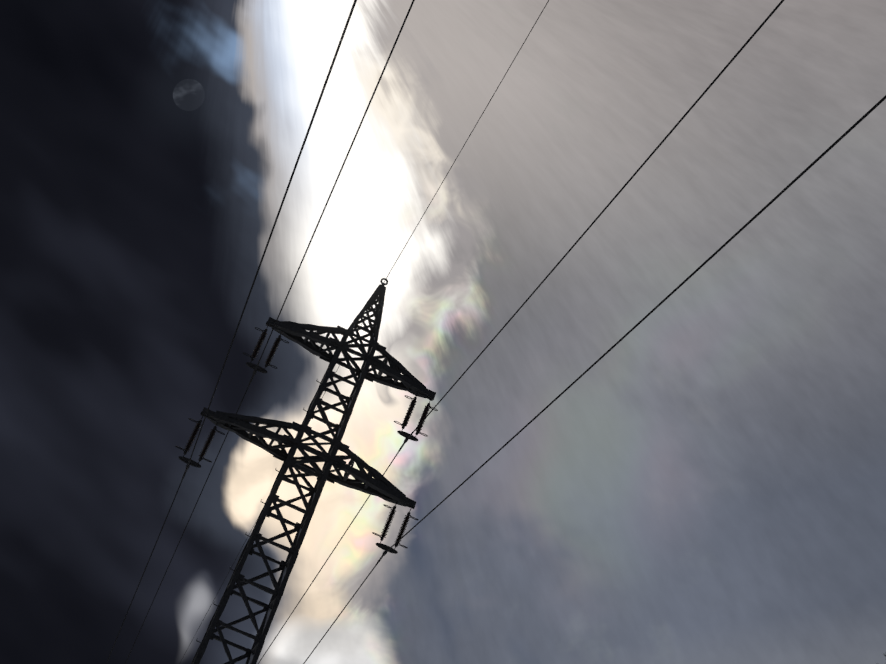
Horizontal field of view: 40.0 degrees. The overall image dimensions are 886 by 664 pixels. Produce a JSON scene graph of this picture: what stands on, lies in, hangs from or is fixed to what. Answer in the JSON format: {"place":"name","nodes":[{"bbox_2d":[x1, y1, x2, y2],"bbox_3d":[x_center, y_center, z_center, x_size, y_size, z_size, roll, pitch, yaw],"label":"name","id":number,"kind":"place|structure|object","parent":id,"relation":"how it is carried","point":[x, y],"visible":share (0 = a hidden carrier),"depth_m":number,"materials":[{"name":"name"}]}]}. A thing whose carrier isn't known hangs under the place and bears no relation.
{"place":"outdoors","nodes":[
{"label":"outdoors","id":0,"kind":"place"},
{"bbox_2d":[0,0,885,663],"label":"sky","id":1,"kind":"structure","parent":0,"point":[712,489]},
{"bbox_3d":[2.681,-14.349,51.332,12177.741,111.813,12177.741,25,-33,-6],"label":"snowy ground","id":2,"kind":"structure","parent":0,"visible":0},
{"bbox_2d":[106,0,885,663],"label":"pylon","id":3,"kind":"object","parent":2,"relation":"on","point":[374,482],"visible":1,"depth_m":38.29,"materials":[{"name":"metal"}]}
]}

